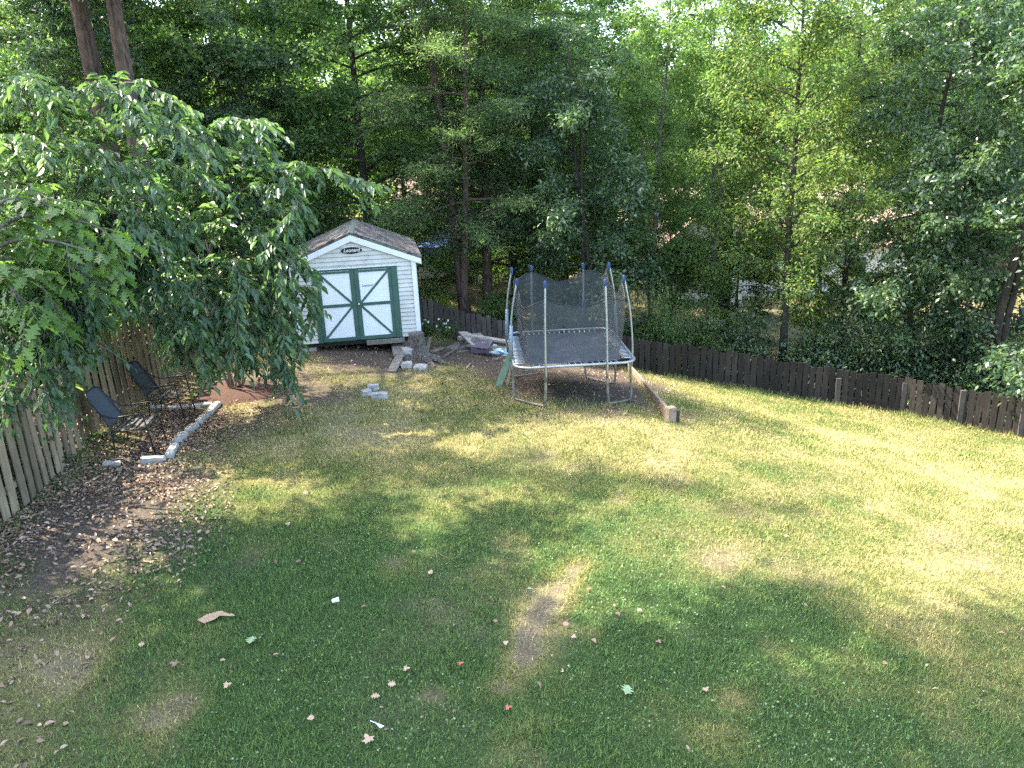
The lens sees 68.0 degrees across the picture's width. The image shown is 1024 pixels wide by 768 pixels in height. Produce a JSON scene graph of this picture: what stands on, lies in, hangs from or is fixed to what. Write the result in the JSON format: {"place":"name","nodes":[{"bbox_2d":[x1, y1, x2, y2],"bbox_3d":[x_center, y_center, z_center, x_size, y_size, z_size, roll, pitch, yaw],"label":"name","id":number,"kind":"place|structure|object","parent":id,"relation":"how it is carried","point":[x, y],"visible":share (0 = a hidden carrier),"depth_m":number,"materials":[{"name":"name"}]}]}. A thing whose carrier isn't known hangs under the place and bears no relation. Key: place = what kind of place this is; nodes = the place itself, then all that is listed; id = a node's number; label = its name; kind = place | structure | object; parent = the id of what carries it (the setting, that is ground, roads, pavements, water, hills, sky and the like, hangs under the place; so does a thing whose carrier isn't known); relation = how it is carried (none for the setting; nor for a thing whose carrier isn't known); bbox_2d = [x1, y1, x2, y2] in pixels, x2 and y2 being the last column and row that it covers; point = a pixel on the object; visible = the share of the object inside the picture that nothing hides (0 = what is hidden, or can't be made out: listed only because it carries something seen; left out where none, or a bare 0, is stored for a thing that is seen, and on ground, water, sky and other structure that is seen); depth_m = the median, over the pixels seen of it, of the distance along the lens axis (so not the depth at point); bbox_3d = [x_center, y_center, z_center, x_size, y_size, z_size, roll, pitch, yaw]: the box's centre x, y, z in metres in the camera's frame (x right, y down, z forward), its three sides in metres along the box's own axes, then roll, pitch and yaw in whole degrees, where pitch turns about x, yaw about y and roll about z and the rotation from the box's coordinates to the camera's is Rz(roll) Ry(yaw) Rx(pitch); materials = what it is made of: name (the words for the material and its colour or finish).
{"place":"outdoors","nodes":[
{"label":"outdoors","id":0,"kind":"place"},
{"bbox_2d":[0,0,1006,143],"label":"sky","id":1,"kind":"structure","parent":0,"point":[649,2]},
{"bbox_2d":[0,142,1023,767],"bbox_3d":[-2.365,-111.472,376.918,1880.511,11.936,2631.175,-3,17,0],"label":"ground","id":2,"kind":"structure","parent":0,"point":[528,632],"depth_m":9.05,"materials":[{"name":"plant"}]},
{"bbox_2d":[0,89,28,237],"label":"background tree","id":3,"kind":"object","parent":2,"relation":"on","point":[1,132],"visible":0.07,"depth_m":27.41,"materials":[{"name":"green plant"}]},
{"bbox_2d":[0,0,48,255],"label":"pine tree","id":4,"kind":"object","parent":2,"relation":"on","point":[6,18],"visible":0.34,"depth_m":22.26,"materials":[{"name":"green plant"}]},
{"bbox_2d":[0,16,57,247],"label":"background tree","id":5,"kind":"object","parent":2,"relation":"on","point":[14,68],"visible":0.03,"depth_m":40.07,"materials":[{"name":"green plant"}]},
{"bbox_2d":[0,234,90,448],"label":"shrub","id":6,"kind":"object","parent":2,"relation":"on","point":[59,425],"visible":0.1,"depth_m":12.10,"materials":[{"name":"green plant"}]},
{"bbox_2d":[0,160,103,374],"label":"shrub","id":7,"kind":"object","parent":2,"relation":"on","point":[4,254],"depth_m":15.34,"materials":[{"name":"green plant"}]},
{"bbox_2d":[0,251,136,451],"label":"overhanging shrub","id":8,"kind":"object","parent":2,"relation":"on","point":[65,357],"visible":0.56,"depth_m":9.61,"materials":[{"name":"green plant"}]},
{"bbox_2d":[11,0,126,231],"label":"pine tree","id":9,"kind":"object","parent":2,"relation":"on","point":[89,55],"visible":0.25,"depth_m":18.13,"materials":[{"name":"brown plant"}]},
{"bbox_2d":[0,183,148,376],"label":"oak tree","id":10,"kind":"object","parent":2,"relation":"on","point":[65,221],"visible":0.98,"depth_m":9.28,"materials":[{"name":"green plant"}]},
{"bbox_2d":[73,431,101,445],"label":"weed clump","id":11,"kind":"object","parent":2,"relation":"on","point":[88,441],"visible":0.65,"depth_m":13.23,"materials":[{"name":"green plant"}]},
{"bbox_2d":[0,292,186,521],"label":"picket fence","id":12,"kind":"object","parent":2,"relation":"on","point":[31,463],"visible":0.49,"depth_m":12.36,"materials":[{"name":"wood"}]},
{"bbox_2d":[0,0,201,228],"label":"maple tree","id":13,"kind":"object","parent":2,"relation":"on","point":[15,120],"visible":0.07,"depth_m":26.24,"materials":[{"name":"green plant"}]},
{"bbox_2d":[31,281,173,386],"bbox_3d":[-9.735,-1.524,16.666,4.461,2.874,4.262,8,20,31],"label":"shrub","id":14,"kind":"object","parent":2,"relation":"on","point":[109,333],"visible":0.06,"depth_m":16.56,"materials":[{"name":"green plant"}]},
{"bbox_2d":[38,167,166,351],"bbox_3d":[-10.226,-3.040,18.417,3.981,4.718,3.915,-10,19,-22],"label":"shrub","id":15,"kind":"object","parent":2,"relation":"on","point":[92,194],"visible":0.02,"depth_m":18.02,"materials":[{"name":"green plant"}]},
{"bbox_2d":[11,26,198,198],"bbox_3d":[-16.642,-10.147,32.404,7.654,11.282,8.155,14,24,43],"label":"background tree","id":16,"kind":"object","parent":2,"relation":"on","point":[122,142],"depth_m":31.10,"materials":[{"name":"green plant"}]},
{"bbox_2d":[0,0,213,269],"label":"broadleaf tree","id":17,"kind":"object","parent":2,"relation":"on","point":[65,31],"visible":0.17,"depth_m":19.01,"materials":[{"name":"green plant"}]},
{"bbox_2d":[0,69,234,405],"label":"arching tree","id":18,"kind":"object","parent":2,"relation":"on","point":[138,114],"visible":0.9,"depth_m":12.55,"materials":[{"name":"green plant"}]},
{"bbox_2d":[85,386,166,455],"bbox_3d":[-6.668,0.589,13.085,0.980,1.154,0.688,-6,18,-5],"label":"patio chair","id":19,"kind":"object","parent":2,"relation":"on","point":[106,408],"visible":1,"depth_m":13.04,"materials":[{"name":"black metal"}]},
{"bbox_2d":[53,191,204,403],"bbox_3d":[-6.818,-1.262,13.213,3.535,3.977,2.343,-3,17,0],"label":"leaning shrub","id":20,"kind":"object","parent":2,"relation":"on","point":[162,300],"visible":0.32,"depth_m":12.93,"materials":[{"name":"green plant"}]},
{"bbox_2d":[0,0,268,252],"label":"maple tree","id":21,"kind":"object","parent":2,"relation":"on","point":[160,40],"visible":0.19,"depth_m":22.59,"materials":[{"name":"green plant"}]},
{"bbox_2d":[44,0,238,322],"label":"pine tree","id":22,"kind":"object","parent":2,"relation":"on","point":[121,51],"visible":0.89,"depth_m":17.90,"materials":[{"name":"brown plant"}]},
{"bbox_2d":[140,455,165,464],"bbox_3d":[-5.981,1.275,12.644,0.408,0.157,0.173,-4,17,-11],"label":"border block","id":23,"kind":"object","parent":2,"relation":"on","point":[152,459],"depth_m":12.59,"materials":[{"name":"concrete"}]},
{"bbox_2d":[125,360,195,419],"bbox_3d":[-6.853,0.100,14.767,0.980,1.154,0.688,-5,17,-4],"label":"patio chair","id":24,"kind":"object","parent":2,"relation":"on","point":[147,385],"visible":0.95,"depth_m":14.74,"materials":[{"name":"fabric"}]},
{"bbox_2d":[165,442,178,457],"bbox_3d":[-5.849,1.154,13.053,0.170,0.142,0.596,-6,17,-12],"label":"border block","id":25,"kind":"object","parent":2,"relation":"on","point":[171,450],"depth_m":12.95,"materials":[{"name":"concrete"}]},
{"bbox_2d":[172,431,188,443],"bbox_3d":[-5.965,0.977,13.665,0.179,0.157,0.486,-4,16,-5],"label":"border block","id":26,"kind":"object","parent":2,"relation":"on","point":[180,436],"depth_m":13.60,"materials":[{"name":"concrete"}]},
{"bbox_2d":[69,0,325,246],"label":"maple tree","id":27,"kind":"object","parent":2,"relation":"on","point":[240,17],"visible":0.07,"depth_m":25.84,"materials":[{"name":"green plant"}]},
{"bbox_2d":[154,154,243,280],"bbox_3d":[-10.040,-4.660,22.875,4.266,5.055,4.195,-9,18,-21],"label":"shrub","id":28,"kind":"object","parent":2,"relation":"on","point":[192,248],"visible":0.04,"depth_m":22.85,"materials":[{"name":"green plant"}]},
{"bbox_2d":[205,401,221,414],"bbox_3d":[-6.027,0.502,15.322,0.170,0.149,0.683,-4,17,-4],"label":"border block","id":29,"kind":"object","parent":2,"relation":"on","point":[212,408],"depth_m":15.22,"materials":[{"name":"concrete"}]},
{"bbox_2d":[197,611,232,622],"bbox_3d":[-3.282,2.564,8.406,0.379,0.042,0.152,-9,18,-19],"label":"cardboard scrap","id":30,"kind":"object","parent":2,"relation":"on","point":[209,617],"visible":1,"depth_m":8.39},
{"bbox_2d":[177,249,267,346],"bbox_3d":[-8.379,-2.517,20.492,3.978,2.683,4.164,1,17,12],"label":"shrub","id":31,"kind":"object","parent":2,"relation":"on","point":[201,268],"visible":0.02,"depth_m":20.43,"materials":[{"name":"green plant"}]},
{"bbox_2d":[189,379,281,406],"bbox_3d":[-6.062,0.151,16.417,1.974,0.196,1.929,7,20,29],"label":"mulch ring","id":32,"kind":"object","parent":2,"relation":"on","point":[247,392],"visible":0.73,"depth_m":16.13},
{"bbox_2d":[84,111,391,418],"bbox_3d":[-5.534,-2.416,15.027,6.513,5.695,4.576,-3,17,0],"label":"drooping tree","id":33,"kind":"object","parent":2,"relation":"on","point":[254,298],"visible":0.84,"depth_m":14.28,"materials":[{"name":"green plant"}]},
{"bbox_2d":[147,0,328,277],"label":"broadleaf tree","id":34,"kind":"object","parent":2,"relation":"on","point":[234,108],"visible":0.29,"depth_m":22.55,"materials":[{"name":"green plant"}]},
{"bbox_2d":[242,244,288,307],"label":"shrub","id":35,"kind":"object","parent":2,"relation":"on","point":[272,274],"visible":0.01,"depth_m":23.11,"materials":[{"name":"green plant"}]},
{"bbox_2d":[145,0,402,241],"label":"maple tree","id":36,"kind":"object","parent":2,"relation":"on","point":[330,63],"visible":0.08,"depth_m":29.70,"materials":[{"name":"green plant"}]},
{"bbox_2d":[203,0,385,261],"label":"background tree","id":37,"kind":"object","parent":2,"relation":"on","point":[312,79],"visible":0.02,"depth_m":38.88,"materials":[{"name":"green plant"}]},
{"bbox_2d":[267,203,335,274],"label":"shrub","id":38,"kind":"object","parent":2,"relation":"on","point":[313,235],"visible":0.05,"depth_m":24.69,"materials":[{"name":"green plant"}]},
{"bbox_2d":[209,0,487,274],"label":"maple tree","id":39,"kind":"object","parent":2,"relation":"on","point":[333,136],"visible":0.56,"depth_m":24.19,"materials":[{"name":"green plant"}]},
{"bbox_2d":[286,219,421,351],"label":"garden shed","id":40,"kind":"structure","parent":2,"relation":"on","point":[367,273],"depth_m":18.79,"materials":[{"name":"white"}]},
{"bbox_2d":[317,270,359,341],"bbox_3d":[-4.279,-1.910,18.736,0.891,1.750,0.048,-5,17,-9],"label":"door","id":41,"kind":"structure","parent":40,"relation":"in","point":[340,302],"depth_m":18.73,"materials":[{"name":"wood"}]},
{"bbox_2d":[354,268,395,338],"bbox_3d":[-3.388,-1.982,18.845,0.891,1.750,0.103,-5,17,-9],"label":"door","id":42,"kind":"structure","parent":40,"relation":"in","point":[374,294],"depth_m":18.85,"materials":[{"name":"wood"}]},
{"bbox_2d":[254,176,471,278],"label":"house","id":43,"kind":"structure","parent":2,"relation":"on","point":[421,268],"depth_m":43.59,"materials":[{"name":"white"}]},
{"bbox_2d":[371,391,388,398],"bbox_3d":[-2.803,0.249,16.089,0.366,0.155,0.197,-2,17,3],"label":"concrete block","id":44,"kind":"object","parent":2,"relation":"on","point":[381,395],"depth_m":16.01,"materials":[{"name":"concrete"}]},
{"bbox_2d":[387,352,404,372],"bbox_3d":[-2.764,-0.525,18.198,0.210,0.196,1.132,-1,17,4],"label":"loose board","id":45,"kind":"object","parent":2,"relation":"on","point":[395,363],"visible":1,"depth_m":18.06,"materials":[{"name":"grey wood"}]},
{"bbox_2d":[391,343,402,355],"bbox_3d":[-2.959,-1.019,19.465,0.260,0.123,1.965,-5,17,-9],"label":"stone block","id":46,"kind":"object","parent":2,"relation":"on","point":[396,349],"visible":0.54,"depth_m":18.94,"materials":[{"name":"stone"}]},
{"bbox_2d":[303,11,502,283],"bbox_3d":[-5.579,-11.095,37.421,10.431,13.420,9.647,-9,18,-21],"label":"background tree","id":47,"kind":"object","parent":2,"relation":"on","point":[373,140],"visible":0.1,"depth_m":36.57,"materials":[{"name":"green plant"}]},
{"bbox_2d":[403,331,446,366],"bbox_3d":[-2.197,-0.888,18.802,1.387,0.771,1.198,2,18,14],"label":"tree stump","id":48,"kind":"object","parent":2,"relation":"on","point":[416,342],"visible":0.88,"depth_m":18.73,"materials":[{"name":"wood"}]},
{"bbox_2d":[420,315,449,338],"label":"flowering plant","id":49,"kind":"object","parent":2,"relation":"on","point":[426,329],"visible":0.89,"depth_m":22.96,"materials":[{"name":"green plant"}]},
{"bbox_2d":[417,268,456,317],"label":"shrub","id":50,"kind":"object","parent":2,"relation":"on","point":[426,295],"visible":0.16,"depth_m":26.56,"materials":[{"name":"green plant"}]},
{"bbox_2d":[423,291,460,333],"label":"shrub","id":51,"kind":"object","parent":2,"relation":"on","point":[445,301],"visible":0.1,"depth_m":25.45,"materials":[{"name":"green plant"}]},
{"bbox_2d":[435,322,458,339],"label":"flowering plant","id":52,"kind":"object","parent":2,"relation":"on","point":[448,332],"visible":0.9,"depth_m":23.82,"materials":[{"name":"green plant"}]},
{"bbox_2d":[419,231,478,302],"bbox_3d":[-2.995,-5.755,35.856,2.600,3.550,2.600,-3,17,0],"label":"canopy tent","id":53,"kind":"object","parent":2,"relation":"on","point":[427,251],"visible":0.25,"depth_m":34.67,"materials":[{"name":"metal"}]},
{"bbox_2d":[312,0,587,327],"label":"conifer tree","id":54,"kind":"object","parent":2,"relation":"on","point":[432,45],"visible":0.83,"depth_m":23.19,"materials":[{"name":"green plant"}]},
{"bbox_2d":[467,338,492,353],"bbox_3d":[-0.873,-1.048,20.837,0.647,0.321,0.513,2,18,14],"label":"purplish slab","id":55,"kind":"object","parent":2,"relation":"on","point":[478,347],"depth_m":20.69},
{"bbox_2d":[473,333,486,343],"bbox_3d":[-0.852,-1.268,21.143,0.242,0.175,0.804,-9,18,-19],"label":"loose board","id":56,"kind":"object","parent":55,"relation":"on","point":[480,338],"visible":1,"depth_m":21.21,"materials":[{"name":"grey wood"}]},
{"bbox_2d":[467,333,505,343],"bbox_3d":[-0.586,-1.251,21.151,1.334,0.285,0.202,1,17,10],"label":"loose board","id":57,"kind":"object","parent":56,"relation":"on","point":[493,339],"visible":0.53,"depth_m":21.12,"materials":[{"name":"grey wood"}]},
{"bbox_2d":[377,0,588,315],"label":"conifer tree","id":58,"kind":"object","parent":2,"relation":"on","point":[487,283],"visible":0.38,"depth_m":24.69,"materials":[{"name":"green plant"}]},
{"bbox_2d":[414,23,558,281],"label":"background tree","id":59,"kind":"object","parent":2,"relation":"on","point":[490,186],"visible":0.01,"depth_m":43.41,"materials":[{"name":"green plant"}]},
{"bbox_2d":[465,284,527,339],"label":"shrub","id":60,"kind":"object","parent":2,"relation":"on","point":[498,312],"visible":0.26,"depth_m":25.25,"materials":[{"name":"green plant"}]},
{"bbox_2d":[386,0,611,321],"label":"maple tree","id":61,"kind":"object","parent":2,"relation":"on","point":[517,273],"visible":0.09,"depth_m":29.09,"materials":[{"name":"green plant"}]},
{"bbox_2d":[495,352,513,385],"bbox_3d":[-0.161,-0.315,16.865,0.465,0.780,0.094,-8,18,-17],"label":"leaning board","id":62,"kind":"object","parent":2,"relation":"on","point":[503,372],"visible":0.79,"depth_m":16.87,"materials":[{"name":"green wood"}]},
{"bbox_2d":[0,337,1023,767],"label":"leaf litter","id":63,"kind":"object","parent":2,"relation":"on","point":[70,489],"visible":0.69,"depth_m":11.35,"materials":[{"name":"plant"}]},
{"bbox_2d":[17,435,1023,767],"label":"clover","id":64,"kind":"object","parent":2,"relation":"on","point":[607,661],"visible":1,"depth_m":7.63,"materials":[{"name":"green plant"}]},
{"bbox_2d":[478,261,581,301],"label":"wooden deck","id":65,"kind":"structure","parent":2,"relation":"on","point":[493,281],"depth_m":38.95,"materials":[{"name":"brown wood"}]},
{"bbox_2d":[420,0,654,323],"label":"conifer tree","id":66,"kind":"object","parent":2,"relation":"on","point":[505,50],"visible":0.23,"depth_m":26.89,"materials":[{"name":"green plant"}]},
{"bbox_2d":[430,0,665,310],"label":"maple tree","id":67,"kind":"object","parent":2,"relation":"on","point":[612,2],"visible":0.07,"depth_m":31.84,"materials":[{"name":"green plant"}]},
{"bbox_2d":[522,279,580,333],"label":"shrub","id":68,"kind":"object","parent":2,"relation":"on","point":[550,314],"visible":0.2,"depth_m":24.31,"materials":[{"name":"green plant"}]},
{"bbox_2d":[505,262,635,406],"bbox_3d":[1.175,-1.050,16.436,2.581,2.939,3.237,-3,17,-2],"label":"trampoline","id":69,"kind":"object","parent":2,"relation":"on","point":[587,346],"visible":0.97,"depth_m":16.19,"materials":[{"name":"galvanised steel"},{"name":"black mesh fabric"},{"name":"blue plastic foam"}]},
{"bbox_2d":[481,13,678,361],"bbox_3d":[2.103,-5.801,24.364,6.222,11.040,6.487,-16,22,-38],"label":"broadleaf tree","id":70,"kind":"object","parent":2,"relation":"on","point":[558,234],"visible":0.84,"depth_m":23.43,"materials":[{"name":"green plant"}]},
{"bbox_2d":[510,0,666,306],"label":"maple tree","id":71,"kind":"object","parent":2,"relation":"on","point":[617,23],"visible":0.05,"depth_m":34.19,"materials":[{"name":"green plant"}]},
{"bbox_2d":[524,21,701,322],"bbox_3d":[4.796,-8.201,32.048,7.988,12.749,7.014,-9,18,-21],"label":"maple tree","id":72,"kind":"object","parent":2,"relation":"on","point":[635,46],"visible":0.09,"depth_m":30.81,"materials":[{"name":"green plant"}]},
{"bbox_2d":[627,363,679,422],"bbox_3d":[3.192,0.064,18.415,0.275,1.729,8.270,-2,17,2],"label":"retaining timber","id":73,"kind":"object","parent":2,"relation":"on","point":[671,413],"visible":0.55,"depth_m":15.06,"materials":[{"name":"beige wood"}]},
{"bbox_2d":[585,0,722,319],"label":"slender tree","id":74,"kind":"object","parent":2,"relation":"on","point":[637,104],"visible":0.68,"depth_m":24.66,"materials":[{"name":"green plant"}]},
{"bbox_2d":[623,271,700,375],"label":"shrub","id":75,"kind":"object","parent":2,"relation":"on","point":[656,333],"visible":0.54,"depth_m":23.49,"materials":[{"name":"green plant"}]},
{"bbox_2d":[638,135,701,331],"bbox_3d":[6.335,-5.359,29.796,2.768,8.548,2.718,3,18,17],"label":"slender tree","id":76,"kind":"object","parent":2,"relation":"on","point":[674,305],"visible":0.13,"depth_m":29.63,"materials":[{"name":"green plant"}]},
{"bbox_2d":[594,315,746,339],"bbox_3d":[6.508,-2.278,31.844,6.600,1.100,0.066,-1,17,4],"label":"neighbour fence","id":77,"kind":"object","parent":2,"relation":"on","point":[717,320],"visible":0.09,"depth_m":31.72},
{"bbox_2d":[610,0,750,222],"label":"background tree","id":78,"kind":"object","parent":2,"relation":"on","point":[672,43],"visible":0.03,"depth_m":56.37,"materials":[{"name":"green plant"}]},
{"bbox_2d":[656,212,742,304],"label":"house","id":79,"kind":"structure","parent":2,"relation":"on","point":[732,299],"depth_m":40.80,"materials":[{"name":"white"}]},
{"bbox_2d":[665,289,739,377],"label":"shrub","id":80,"kind":"object","parent":2,"relation":"on","point":[703,337],"visible":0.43,"depth_m":24.00,"materials":[{"name":"green plant"}]},
{"bbox_2d":[648,0,783,343],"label":"slender tree","id":81,"kind":"object","parent":2,"relation":"on","point":[704,212],"visible":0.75,"depth_m":24.34,"materials":[{"name":"green plant"}]},
{"bbox_2d":[419,296,1023,436],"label":"board fence","id":82,"kind":"object","parent":2,"relation":"on","point":[898,393],"visible":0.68,"depth_m":21.72,"materials":[{"name":"wood"}]},
{"bbox_2d":[681,181,793,355],"bbox_3d":[8.160,-3.865,27.837,3.772,6.918,3.792,-2,17,1],"label":"broadleaf tree","id":83,"kind":"object","parent":2,"relation":"on","point":[723,301],"visible":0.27,"depth_m":27.45,"materials":[{"name":"green plant"}]},
{"bbox_2d":[637,0,843,319],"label":"maple tree","id":84,"kind":"object","parent":2,"relation":"on","point":[699,48],"visible":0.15,"depth_m":32.96,"materials":[{"name":"green plant"}]},
{"bbox_2d":[706,294,787,384],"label":"shrub","id":85,"kind":"object","parent":2,"relation":"on","point":[755,348],"visible":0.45,"depth_m":23.55,"materials":[{"name":"green plant"}]},
{"bbox_2d":[699,24,844,183],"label":"background tree","id":86,"kind":"object","parent":2,"relation":"on","point":[785,42],"visible":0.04,"depth_m":56.22,"materials":[{"name":"green plant"}]},
{"bbox_2d":[652,181,942,295],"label":"house","id":87,"kind":"structure","parent":2,"relation":"on","point":[833,271],"depth_m":42.75,"materials":[{"name":"white"}]},
{"bbox_2d":[670,0,932,377],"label":"yellowing tree","id":88,"kind":"object","parent":2,"relation":"on","point":[825,21],"visible":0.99,"depth_m":22.16,"materials":[{"name":"green plant"}]},
{"bbox_2d":[769,315,858,397],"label":"shrub","id":89,"kind":"object","parent":2,"relation":"on","point":[815,358],"visible":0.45,"depth_m":23.19,"materials":[{"name":"green plant"}]},
{"bbox_2d":[757,27,882,178],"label":"background tree","id":90,"kind":"object","parent":2,"relation":"on","point":[804,102],"visible":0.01,"depth_m":64.35,"materials":[{"name":"green plant"}]},
{"bbox_2d":[767,148,880,338],"bbox_3d":[11.871,-4.874,29.065,4.416,8.130,3.855,2,18,16],"label":"maple tree","id":91,"kind":"object","parent":2,"relation":"on","point":[793,323],"visible":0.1,"depth_m":28.74,"materials":[{"name":"green plant"}]},
{"bbox_2d":[748,0,956,346],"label":"yellowing tree","id":92,"kind":"object","parent":2,"relation":"on","point":[845,268],"visible":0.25,"depth_m":26.21,"materials":[{"name":"green plant"}]},
{"bbox_2d":[810,287,903,401],"bbox_3d":[10.557,-1.172,23.087,2.986,3.538,2.936,1,18,13],"label":"shrub","id":93,"kind":"object","parent":2,"relation":"on","point":[860,354],"visible":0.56,"depth_m":22.89,"materials":[{"name":"green plant"}]},
{"bbox_2d":[798,0,989,233],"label":"background tree","id":94,"kind":"object","parent":2,"relation":"on","point":[864,47],"visible":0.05,"depth_m":50.39,"materials":[{"name":"green plant"}]},
{"bbox_2d":[795,0,1023,383],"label":"broadleaf tree","id":95,"kind":"object","parent":2,"relation":"on","point":[913,251],"visible":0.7,"depth_m":21.44,"materials":[{"name":"green plant"}]},
{"bbox_2d":[865,316,955,410],"bbox_3d":[12.125,-0.688,23.058,3.143,2.779,3.036,-6,17,-11],"label":"shrub","id":96,"kind":"object","parent":2,"relation":"on","point":[908,369],"visible":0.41,"depth_m":22.53,"materials":[{"name":"green plant"}]},
{"bbox_2d":[846,0,1023,351],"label":"broadleaf tree","id":97,"kind":"object","parent":2,"relation":"on","point":[937,161],"visible":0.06,"depth_m":25.99,"materials":[{"name":"green plant"}]},
{"bbox_2d":[873,0,1023,410],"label":"broadleaf tree","id":98,"kind":"object","parent":2,"relation":"on","point":[1004,297],"visible":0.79,"depth_m":20.54,"materials":[{"name":"green plant"}]},
{"bbox_2d":[908,297,1015,414],"bbox_3d":[13.125,-0.962,22.381,3.128,3.707,3.076,-8,18,-18],"label":"shrub","id":99,"kind":"object","parent":2,"relation":"on","point":[951,348],"visible":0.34,"depth_m":22.00,"materials":[{"name":"green plant"}]},
{"bbox_2d":[935,336,1023,427],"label":"shrub","id":100,"kind":"object","parent":2,"relation":"on","point":[993,390],"visible":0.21,"depth_m":21.30,"materials":[{"name":"green plant"}]},
{"bbox_2d":[958,89,1023,262],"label":"background tree","id":101,"kind":"object","parent":2,"relation":"on","point":[1004,222],"visible":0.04,"depth_m":45.12,"materials":[{"name":"green plant"}]},
{"bbox_2d":[0,329,1023,767],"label":"grass","id":102,"kind":"structure","parent":0,"point":[712,391],"depth_m":9.24,"materials":[{"name":"plant"}]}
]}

